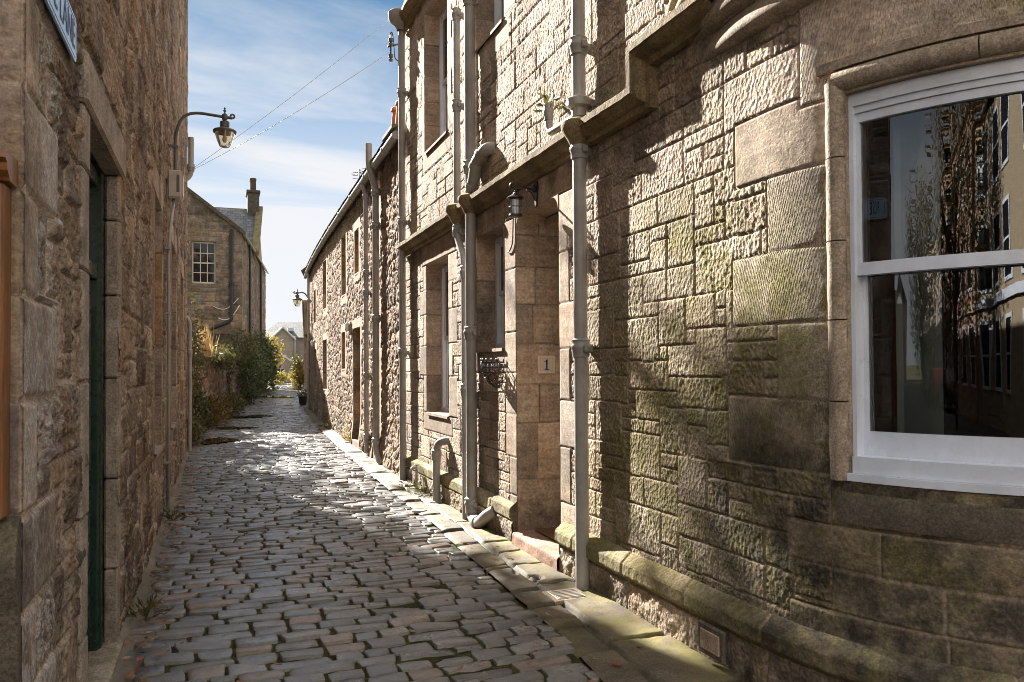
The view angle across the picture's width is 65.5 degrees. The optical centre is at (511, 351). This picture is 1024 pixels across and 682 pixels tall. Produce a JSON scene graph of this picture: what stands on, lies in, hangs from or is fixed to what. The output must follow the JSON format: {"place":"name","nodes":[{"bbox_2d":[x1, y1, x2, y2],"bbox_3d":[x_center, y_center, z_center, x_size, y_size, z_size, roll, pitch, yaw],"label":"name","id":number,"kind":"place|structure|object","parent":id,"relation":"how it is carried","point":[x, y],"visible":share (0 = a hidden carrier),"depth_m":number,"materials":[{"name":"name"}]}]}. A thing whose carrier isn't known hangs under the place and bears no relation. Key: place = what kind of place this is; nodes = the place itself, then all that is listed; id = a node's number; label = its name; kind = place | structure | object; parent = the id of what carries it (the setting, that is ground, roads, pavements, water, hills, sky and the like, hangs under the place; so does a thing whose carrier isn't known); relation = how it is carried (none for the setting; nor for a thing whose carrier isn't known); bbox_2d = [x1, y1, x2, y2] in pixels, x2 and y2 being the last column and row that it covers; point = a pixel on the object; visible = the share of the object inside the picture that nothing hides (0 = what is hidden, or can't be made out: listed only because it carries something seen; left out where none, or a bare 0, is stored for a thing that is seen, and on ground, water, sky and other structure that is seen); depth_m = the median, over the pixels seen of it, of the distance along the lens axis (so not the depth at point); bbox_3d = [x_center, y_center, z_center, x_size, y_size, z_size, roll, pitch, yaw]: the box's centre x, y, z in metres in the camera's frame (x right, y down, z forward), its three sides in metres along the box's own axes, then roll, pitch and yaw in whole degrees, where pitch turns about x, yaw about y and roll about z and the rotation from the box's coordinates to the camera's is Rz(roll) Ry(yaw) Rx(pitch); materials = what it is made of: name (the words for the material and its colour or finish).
{"place":"outdoors","nodes":[
{"label":"outdoors","id":0,"kind":"place"},
{"bbox_2d":[187,0,404,330],"label":"sky","id":1,"kind":"structure","parent":0,"point":[246,58],"materials":[{"name":"blue"}]},
{"bbox_2d":[103,383,558,637],"bbox_3d":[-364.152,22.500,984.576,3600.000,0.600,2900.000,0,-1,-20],"label":"ground","id":2,"kind":"structure","parent":0,"point":[104,478],"depth_m":7.76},
{"bbox_2d":[0,0,188,681],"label":"side house","id":3,"kind":"structure","parent":2,"relation":"on","point":[86,137],"depth_m":3.47,"materials":[{"name":"stone"}]},
{"bbox_2d":[0,151,17,519],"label":"wooden pilaster","id":4,"kind":"object","parent":3,"relation":"attached to","point":[8,171],"visible":1,"depth_m":2.25,"materials":[{"name":"orange wood"}]},
{"bbox_2d":[44,0,76,61],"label":"street sign","id":5,"kind":"object","parent":3,"relation":"attached to","point":[62,15],"visible":1,"depth_m":2.85,"materials":[{"name":"white metal"}]},
{"bbox_2d":[85,161,104,651],"bbox_3d":[-2.151,0.339,3.943,0.100,2.700,1.160,0,-1,-20],"label":"door","id":6,"kind":"structure","parent":3,"relation":"in","point":[94,632],"depth_m":4.39,"materials":[{"name":"green paint"}]},
{"bbox_2d":[164,199,175,514],"bbox_3d":[-3.769,0.006,8.783,0.062,3.530,0.540,0,-1,-17],"label":"conduit","id":7,"kind":"object","parent":3,"relation":"attached to","point":[168,313],"visible":0.94,"depth_m":8.54,"materials":[{"name":"metal"}]},
{"bbox_2d":[167,170,183,202],"bbox_3d":[-3.841,-1.892,9.111,0.163,0.320,0.285,0,-1,-20],"label":"junction box","id":8,"kind":"object","parent":3,"relation":"attached to","point":[175,184],"visible":1,"depth_m":8.99,"materials":[{"name":"beige plastic"}]},
{"bbox_2d":[187,316,192,450],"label":"drain pipe","id":9,"kind":"object","parent":3,"relation":"attached to","point":[189,352],"visible":0.95,"depth_m":15.01,"materials":[{"name":"grey metal"}]},
{"bbox_2d":[186,137,194,181],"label":"drain pipe","id":10,"kind":"object","parent":3,"relation":"attached to","point":[190,168],"visible":0.92,"depth_m":14.41,"materials":[{"name":"grey metal"}]},
{"bbox_2d":[168,107,236,169],"bbox_3d":[-3.573,-2.455,9.182,0.764,0.785,0.264,0,-1,-20],"label":"street lamp","id":11,"kind":"object","parent":3,"relation":"attached to","point":[224,130],"visible":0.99,"depth_m":9.21,"materials":[{"name":"brown metal"}]},
{"bbox_2d":[187,416,209,446],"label":"weeds","id":12,"kind":"object","parent":2,"relation":"on","point":[197,428],"visible":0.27,"depth_m":16.08,"materials":[{"name":"green plant"}]},
{"bbox_2d":[187,333,238,353],"bbox_3d":[-12.614,0.764,32.894,2.560,3.090,1.469,0,-1,-20],"label":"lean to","id":13,"kind":"object","parent":2,"relation":"on","point":[223,335],"visible":0.12,"depth_m":33.22,"materials":[{"name":"stone"}]},
{"bbox_2d":[200,393,234,429],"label":"weeds","id":14,"kind":"object","parent":2,"relation":"on","point":[217,408],"visible":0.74,"depth_m":20.80,"materials":[{"name":"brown plant"}]},
{"bbox_2d":[187,354,259,425],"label":"garden wall","id":15,"kind":"structure","parent":2,"relation":"on","point":[215,379],"depth_m":23.54,"materials":[{"name":"stone"}]},
{"bbox_2d":[187,343,204,403],"bbox_3d":[-7.747,0.480,19.078,0.780,1.873,2.261,0,-1,-20],"label":"shrub","id":16,"kind":"object","parent":15,"relation":"on","point":[200,384],"visible":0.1,"depth_m":18.67,"materials":[{"name":"green plant"}]},
{"bbox_2d":[187,294,207,400],"bbox_3d":[-7.210,-0.057,17.623,0.977,2.479,1.984,0,-1,-20],"label":"flowering shrub","id":17,"kind":"object","parent":15,"relation":"on","point":[196,338],"visible":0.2,"depth_m":17.60,"materials":[{"name":"green plant"}]},
{"bbox_2d":[187,322,219,356],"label":"dry grass","id":18,"kind":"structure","parent":15,"relation":"on","point":[209,344],"depth_m":21.00,"materials":[{"name":"plant"}]},
{"bbox_2d":[211,340,241,369],"bbox_3d":[-9.249,0.109,25.458,1.134,0.982,9.104,0,-1,-20],"label":"creeper","id":19,"kind":"object","parent":15,"relation":"on","point":[226,354],"visible":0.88,"depth_m":22.75,"materials":[{"name":"green plant"}]},
{"bbox_2d":[226,363,234,393],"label":"creeper","id":20,"kind":"object","parent":15,"relation":"attached to","point":[228,382],"visible":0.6,"depth_m":27.20,"materials":[{"name":"green plant"}]},
{"bbox_2d":[220,327,261,371],"bbox_3d":[-10.107,-0.088,29.525,1.693,1.660,3.759,0,-1,-20],"label":"leafy bush","id":21,"kind":"object","parent":15,"relation":"on","point":[248,345],"visible":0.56,"depth_m":29.09,"materials":[{"name":"green plant"}]},
{"bbox_2d":[187,178,268,372],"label":"gabled house","id":22,"kind":"structure","parent":2,"relation":"on","point":[210,226],"depth_m":33.95,"materials":[{"name":"brown stone"}]},
{"bbox_2d":[192,241,215,283],"bbox_3d":[-13.040,-3.763,33.756,0.950,1.780,0.220,0,-1,-20],"label":"window","id":23,"kind":"structure","parent":22,"relation":"in","point":[203,253],"depth_m":33.80,"materials":[{"name":"beige paint"}]},
{"bbox_2d":[193,229,233,333],"bbox_3d":[-12.611,-2.917,33.683,1.663,4.619,0.208,0,-1,-20],"label":"drain pipe","id":24,"kind":"object","parent":22,"relation":"attached to","point":[230,319],"visible":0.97,"depth_m":33.87,"materials":[{"name":"black metal"}]},
{"bbox_2d":[213,299,239,319],"bbox_3d":[-12.103,-1.810,33.822,1.069,0.951,0.038,0,-1,-20],"label":"hanging cable","id":25,"kind":"object","parent":24,"relation":"hanging from","point":[226,308],"visible":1,"depth_m":33.83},
{"bbox_2d":[244,251,245,294],"bbox_3d":[-12.099,-3.535,36.018,0.210,2.000,0.001,0,-1,-20],"label":"window","id":26,"kind":"structure","parent":22,"relation":"in","point":[244,251],"depth_m":36.03,"materials":[{"name":"glass"}]},
{"bbox_2d":[245,316,247,333],"bbox_3d":[-12.198,-0.926,36.459,0.210,1.400,0.001,0,-1,-20],"label":"window","id":27,"kind":"structure","parent":22,"relation":"in","point":[246,317],"depth_m":36.48,"materials":[{"name":"glass"}]},
{"bbox_2d":[249,245,250,369],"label":"drain pipe","id":28,"kind":"object","parent":22,"relation":"attached to","point":[250,289],"visible":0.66,"depth_m":36.71,"materials":[{"name":"black metal"}]},
{"bbox_2d":[255,267,256,304],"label":"window","id":29,"kind":"structure","parent":22,"relation":"in","point":[255,267],"depth_m":41.53,"materials":[{"name":"glass"}]},
{"bbox_2d":[260,263,261,382],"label":"drain pipe","id":30,"kind":"object","parent":22,"relation":"attached to","point":[261,297],"visible":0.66,"depth_m":42.89,"materials":[{"name":"black metal"}]},
{"bbox_2d":[220,384,247,415],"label":"weeds","id":31,"kind":"object","parent":2,"relation":"on","point":[237,400],"visible":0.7,"depth_m":23.93,"materials":[{"name":"green plant"}]},
{"bbox_2d":[235,336,267,404],"bbox_3d":[-10.436,0.886,31.494,1.540,3.108,4.712,0,-1,-20],"label":"evergreen bush","id":32,"kind":"object","parent":2,"relation":"on","point":[249,387],"visible":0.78,"depth_m":30.86,"materials":[{"name":"green plant"}]},
{"bbox_2d":[249,325,275,397],"bbox_3d":[-11.648,0.600,36.522,1.632,3.670,6.126,0,-1,-20],"label":"evergreen bush","id":33,"kind":"object","parent":2,"relation":"on","point":[270,363],"visible":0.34,"depth_m":35.72,"materials":[{"name":"green plant"}]},
{"bbox_2d":[260,336,281,392],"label":"evergreen bush","id":34,"kind":"object","parent":2,"relation":"on","point":[269,345],"visible":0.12,"depth_m":41.01,"materials":[{"name":"green plant"}]},
{"bbox_2d":[266,333,286,380],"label":"yellow tree","id":35,"kind":"object","parent":2,"relation":"on","point":[279,354],"visible":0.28,"depth_m":49.88,"materials":[{"name":"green plant"}]},
{"bbox_2d":[273,369,291,383],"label":"yellow bush","id":36,"kind":"object","parent":2,"relation":"on","point":[283,376],"visible":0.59,"depth_m":54.82,"materials":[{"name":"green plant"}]},
{"bbox_2d":[266,322,303,382],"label":"end house","id":37,"kind":"structure","parent":2,"relation":"on","point":[290,334],"depth_m":62.33,"materials":[{"name":"stone"}]},
{"bbox_2d":[288,366,303,389],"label":"garden bush","id":38,"kind":"object","parent":2,"relation":"on","point":[298,382],"visible":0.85,"depth_m":44.97,"materials":[{"name":"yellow plant"}]},
{"bbox_2d":[289,352,303,377],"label":"garden bush","id":39,"kind":"object","parent":2,"relation":"on","point":[298,362],"visible":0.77,"depth_m":45.43,"materials":[{"name":"green plant"}]},
{"bbox_2d":[302,300,306,390],"bbox_3d":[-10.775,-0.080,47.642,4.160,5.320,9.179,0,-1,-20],"label":"drainpipe","id":40,"kind":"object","parent":2,"relation":"on","point":[304,308],"depth_m":42.84,"materials":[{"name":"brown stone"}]},
{"bbox_2d":[301,100,406,476],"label":"row cottage","id":41,"kind":"structure","parent":2,"relation":"on","point":[337,350],"depth_m":16.20,"materials":[{"name":"stone"}]},
{"bbox_2d":[292,289,306,305],"bbox_3d":[-7.469,-1.929,28.419,0.698,0.632,0.356,0,-1,-20],"label":"street lamp","id":42,"kind":"object","parent":41,"relation":"attached to","point":[297,298],"visible":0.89,"depth_m":28.31,"materials":[{"name":"brown metal"}]},
{"bbox_2d":[306,271,311,409],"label":"drain pipe","id":43,"kind":"object","parent":41,"relation":"attached to","point":[308,340],"visible":0.98,"depth_m":27.16,"materials":[{"name":"grey metal"}]},
{"bbox_2d":[345,322,351,332],"bbox_3d":[-3.428,-0.517,16.766,0.150,0.220,0.180,0,-1,-20],"label":"wall light","id":44,"kind":"object","parent":41,"relation":"attached to","point":[348,327],"visible":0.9,"depth_m":16.70,"materials":[{"name":"beige plastic"}]},
{"bbox_2d":[353,168,364,178],"bbox_3d":[-2.955,-3.390,15.999,0.612,0.630,0.233,-1,-1,40],"label":"tv aerial","id":45,"kind":"object","parent":41,"relation":"attached to","point":[359,173],"visible":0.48,"depth_m":16.13,"materials":[{"name":"white metal"}]},
{"bbox_2d":[360,183,370,452],"bbox_3d":[-2.627,-0.626,14.345,0.170,4.875,0.170,-1,-1,25],"label":"drain pipe","id":46,"kind":"object","parent":41,"relation":"attached to","point":[366,294],"visible":1,"depth_m":14.31,"materials":[{"name":"grey metal"}]},
{"bbox_2d":[365,143,380,445],"bbox_3d":[-2.308,-0.957,13.350,0.270,5.065,0.202,0,-1,-20],"label":"drain pipe","id":47,"kind":"object","parent":41,"relation":"attached to","point":[376,227],"visible":0.96,"depth_m":13.31,"materials":[{"name":"grey metal"}]},
{"bbox_2d":[373,446,382,464],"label":"drain pipe","id":48,"kind":"object","parent":41,"relation":"attached to","point":[376,452],"visible":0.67,"depth_m":13.18,"materials":[{"name":"grey metal"}]},
{"bbox_2d":[397,0,1023,681],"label":"corner house","id":49,"kind":"structure","parent":2,"relation":"on","point":[805,266],"depth_m":4.40,"materials":[{"name":"beige stone"}]},
{"bbox_2d":[387,32,397,61],"bbox_3d":[-1.700,-4.389,11.469,0.170,0.447,0.077,0,-1,-20],"label":"cable bracket","id":50,"kind":"object","parent":49,"relation":"attached to","point":[391,40],"visible":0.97,"depth_m":11.47,"materials":[{"name":"black metal"}]},
{"bbox_2d":[193,53,387,169],"bbox_3d":[-3.777,-3.799,12.948,5.074,0.948,0.007,-1,-1,37],"label":"overhead cable","id":51,"kind":"object","parent":50,"relation":"attached to","point":[295,112],"visible":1,"depth_m":12.67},
{"bbox_2d":[195,20,388,166],"bbox_3d":[-3.774,-4.049,12.954,5.081,1.408,0.007,-1,-1,37],"label":"overhead cable","id":52,"kind":"object","parent":50,"relation":"attached to","point":[302,88],"visible":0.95,"depth_m":12.55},
{"bbox_2d":[388,7,408,479],"bbox_3d":[-1.556,-1.476,11.187,0.336,6.640,0.334,0,-1,-20],"label":"drain pipe","id":53,"kind":"object","parent":49,"relation":"attached to","point":[395,20],"visible":0.96,"depth_m":11.19,"materials":[{"name":"grey metal"}]},
{"bbox_2d":[429,437,449,502],"bbox_3d":[-0.827,1.402,9.375,0.343,0.806,0.178,-1,-1,43],"label":"drain pipe","id":54,"kind":"object","parent":49,"relation":"attached to","point":[436,450],"visible":0.97,"depth_m":9.38,"materials":[{"name":"grey metal"}]},
{"bbox_2d":[439,5,446,136],"bbox_3d":[-0.728,-3.486,9.921,0.110,1.820,1.070,0,-1,-20],"label":"window","id":55,"kind":"structure","parent":49,"relation":"in","point":[443,17],"depth_m":10.33,"materials":[{"name":"white paint"}]},
{"bbox_2d":[441,263,448,411],"bbox_3d":[-0.699,-0.182,9.834,0.110,1.890,1.020,0,-1,-20],"label":"window","id":56,"kind":"structure","parent":49,"relation":"in","point":[444,268],"depth_m":10.23,"materials":[{"name":"black glass"}]},
{"bbox_2d":[451,7,467,518],"bbox_3d":[-0.525,-0.984,8.534,0.146,5.542,0.430,0,-1,-20],"label":"drain pipe","id":57,"kind":"object","parent":49,"relation":"attached to","point":[457,15],"visible":0.78,"depth_m":8.63,"materials":[{"name":"grey metal"}]},
{"bbox_2d":[462,0,479,509],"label":"drain pipe","id":58,"kind":"object","parent":49,"relation":"attached to","point":[471,331],"visible":0.78,"depth_m":8.15,"materials":[{"name":"grey metal"}]},
{"bbox_2d":[465,141,494,192],"bbox_3d":[-0.318,-1.833,7.979,0.182,0.448,0.572,0,-1,-30],"label":"drain pipe","id":59,"kind":"object","parent":49,"relation":"attached to","point":[483,153],"visible":0.98,"depth_m":7.98,"materials":[{"name":"grey metal"}]},
{"bbox_2d":[465,506,494,527],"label":"drain pipe","id":60,"kind":"object","parent":49,"relation":"attached to","point":[482,519],"visible":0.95,"depth_m":7.73,"materials":[{"name":"grey paint"}]},
{"bbox_2d":[480,358,504,388],"bbox_3d":[-0.199,0.205,7.515,0.204,0.288,0.226,0,-1,-20],"label":"wire basket","id":61,"kind":"object","parent":49,"relation":"attached to","point":[494,377],"visible":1,"depth_m":7.47,"materials":[{"name":"black metal"}]},
{"bbox_2d":[494,0,502,26],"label":"window","id":62,"kind":"structure","parent":49,"relation":"in","point":[498,4],"depth_m":8.34,"materials":[{"name":"white paint"}]},
{"bbox_2d":[495,236,503,347],"bbox_3d":[0.005,-0.607,7.960,0.110,1.160,0.820,0,-1,-20],"label":"window","id":63,"kind":"structure","parent":49,"relation":"in","point":[499,296],"depth_m":8.28,"materials":[{"name":"white paint"}]},
{"bbox_2d":[507,218,513,252],"bbox_3d":[0.012,-1.116,7.226,0.015,0.401,0.303,0,-1,-20],"label":"lantern cable","id":64,"kind":"object","parent":49,"relation":"hanging from","point":[512,235],"visible":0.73,"depth_m":7.22,"materials":[{"name":"black metal"}]},
{"bbox_2d":[507,181,538,217],"bbox_3d":[0.091,-1.279,6.673,0.272,0.308,0.144,0,-1,-20],"label":"wall lantern","id":65,"kind":"object","parent":49,"relation":"attached to","point":[515,199],"depth_m":6.63,"materials":[{"name":"black metal"}]},
{"bbox_2d":[537,356,554,373],"bbox_3d":[0.316,0.117,7.242,0.174,0.164,0.020,0,-1,-20],"label":"number plate","id":66,"kind":"object","parent":49,"relation":"attached to","point":[545,364],"visible":1,"depth_m":7.23,"materials":[{"name":"beige tile"}]},
{"bbox_2d":[543,102,570,135],"bbox_3d":[0.367,-1.806,6.019,0.084,0.277,0.522,0,-1,-20],"label":"drain pipe","id":67,"kind":"object","parent":49,"relation":"attached to","point":[551,129],"visible":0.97,"depth_m":6.19,"materials":[{"name":"grey metal"}]},
{"bbox_2d":[533,83,562,112],"bbox_3d":[0.298,-1.980,6.235,0.231,0.200,0.289,0,-1,-20],"label":"seedling","id":68,"kind":"object","parent":67,"relation":"on","point":[546,98],"visible":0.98,"depth_m":6.20,"materials":[{"name":"green plant"}]},
{"bbox_2d":[566,0,592,589],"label":"drain pipe","id":69,"kind":"object","parent":49,"relation":"attached to","point":[578,102],"visible":0.97,"depth_m":5.68,"materials":[{"name":"grey metal"}]},
{"bbox_2d":[847,57,1023,495],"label":"sash window","id":70,"kind":"structure","parent":49,"relation":"in","point":[975,464],"depth_m":3.35,"materials":[{"name":"white paint"}]},
{"bbox_2d":[126,382,603,681],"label":"cobbled lane","id":71,"kind":"structure","parent":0,"point":[212,649],"depth_m":5.91,"materials":[{"name":"grey stone"}]},
{"bbox_2d":[111,448,193,681],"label":"gutter channel","id":72,"kind":"object","parent":71,"relation":"on","point":[129,624],"visible":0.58,"depth_m":5.69,"materials":[{"name":"stone"}]},
{"bbox_2d":[125,592,175,619],"bbox_3d":[-2.321,1.614,5.079,0.352,0.161,0.344,0,-1,-20],"label":"weed tuft","id":73,"kind":"object","parent":72,"relation":"on","point":[144,612],"visible":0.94,"depth_m":5.08,"materials":[{"name":"green plant"}]},
{"bbox_2d":[162,506,191,521],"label":"weed tuft","id":74,"kind":"object","parent":72,"relation":"on","point":[168,516],"visible":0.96,"depth_m":8.26,"materials":[{"name":"green plant"}]},
{"bbox_2d":[192,387,212,432],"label":"weeds","id":75,"kind":"object","parent":71,"relation":"on","point":[204,404],"visible":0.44,"depth_m":18.34,"materials":[{"name":"green plant"}]},
{"bbox_2d":[200,437,239,443],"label":"puddle","id":76,"kind":"object","parent":71,"relation":"on","point":[215,440],"visible":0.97,"depth_m":17.09,"materials":[{"name":"brown liquid"}]},
{"bbox_2d":[217,426,258,428],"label":"puddle","id":77,"kind":"object","parent":71,"relation":"on","point":[233,427],"visible":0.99,"depth_m":20.31,"materials":[{"name":"brown liquid"}]},
{"bbox_2d":[232,415,271,417],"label":"puddle","id":78,"kind":"object","parent":71,"relation":"on","point":[251,416],"visible":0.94,"depth_m":24.18,"materials":[{"name":"brown liquid"}]},
{"bbox_2d":[258,396,294,396],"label":"puddle","id":79,"kind":"object","parent":71,"relation":"on","point":[279,396],"visible":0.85,"depth_m":36.78,"materials":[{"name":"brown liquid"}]},
{"bbox_2d":[296,387,306,405],"bbox_3d":[-7.868,1.665,30.056,0.534,0.742,0.530,0,-1,6],"label":"flower pot","id":80,"kind":"object","parent":71,"relation":"on","point":[302,399],"visible":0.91,"depth_m":29.98,"materials":[{"name":"black plastic"}]},
{"bbox_2d":[122,403,641,681],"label":"dead leaves","id":81,"kind":"object","parent":71,"relation":"on","point":[132,675],"visible":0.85,"depth_m":5.38,"materials":[{"name":"brown plant"}]},
{"bbox_2d":[303,405,747,681],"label":"pavement","id":82,"kind":"structure","parent":0,"point":[604,630],"depth_m":5.13,"materials":[{"name":"grey stone"}]},
{"bbox_2d":[318,420,332,428],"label":"weed tuft","id":83,"kind":"object","parent":82,"relation":"on","point":[327,426],"visible":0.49,"depth_m":19.82,"materials":[{"name":"green plant"}]},
{"bbox_2d":[342,430,349,440],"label":"weed tuft","id":84,"kind":"object","parent":82,"relation":"on","point":[345,438],"visible":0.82,"depth_m":16.71,"materials":[{"name":"yellow plant"}]},
{"bbox_2d":[399,479,414,485],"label":"weed tuft","id":85,"kind":"object","parent":82,"relation":"on","point":[410,481],"visible":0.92,"depth_m":10.59,"materials":[{"name":"green plant"}]},
{"bbox_2d":[409,464,418,488],"bbox_3d":[-1.263,1.638,10.306,0.146,0.355,0.046,1,-1,-41],"label":"garden tap","id":86,"kind":"object","parent":82,"relation":"on","point":[416,471],"visible":0.96,"depth_m":10.32,"materials":[{"name":"grey paint"}]},
{"bbox_2d":[412,508,426,513],"bbox_3d":[-1.021,1.760,8.809,0.170,0.032,0.170,0,-1,-20],"label":"access cover","id":87,"kind":"object","parent":82,"relation":"on","point":[416,510],"visible":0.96,"depth_m":8.75,"materials":[{"name":"grey metal"}]},
{"bbox_2d":[412,481,428,493],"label":"weed tuft","id":88,"kind":"object","parent":82,"relation":"on","point":[418,489],"visible":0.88,"depth_m":9.94,"materials":[{"name":"green plant"}]},
{"bbox_2d":[542,588,590,604],"bbox_3d":[0.379,1.685,5.500,0.270,0.038,0.260,0,-1,-20],"label":"drain cover","id":89,"kind":"object","parent":82,"relation":"on","point":[559,596],"visible":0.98,"depth_m":5.47,"materials":[{"name":"metal"}]},
{"bbox_2d":[535,527,556,539],"bbox_3d":[0.530,1.581,6.865,0.440,0.020,0.670,0,-1,-20],"label":"door mat","id":90,"kind":"object","parent":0,"point":[549,532],"depth_m":6.97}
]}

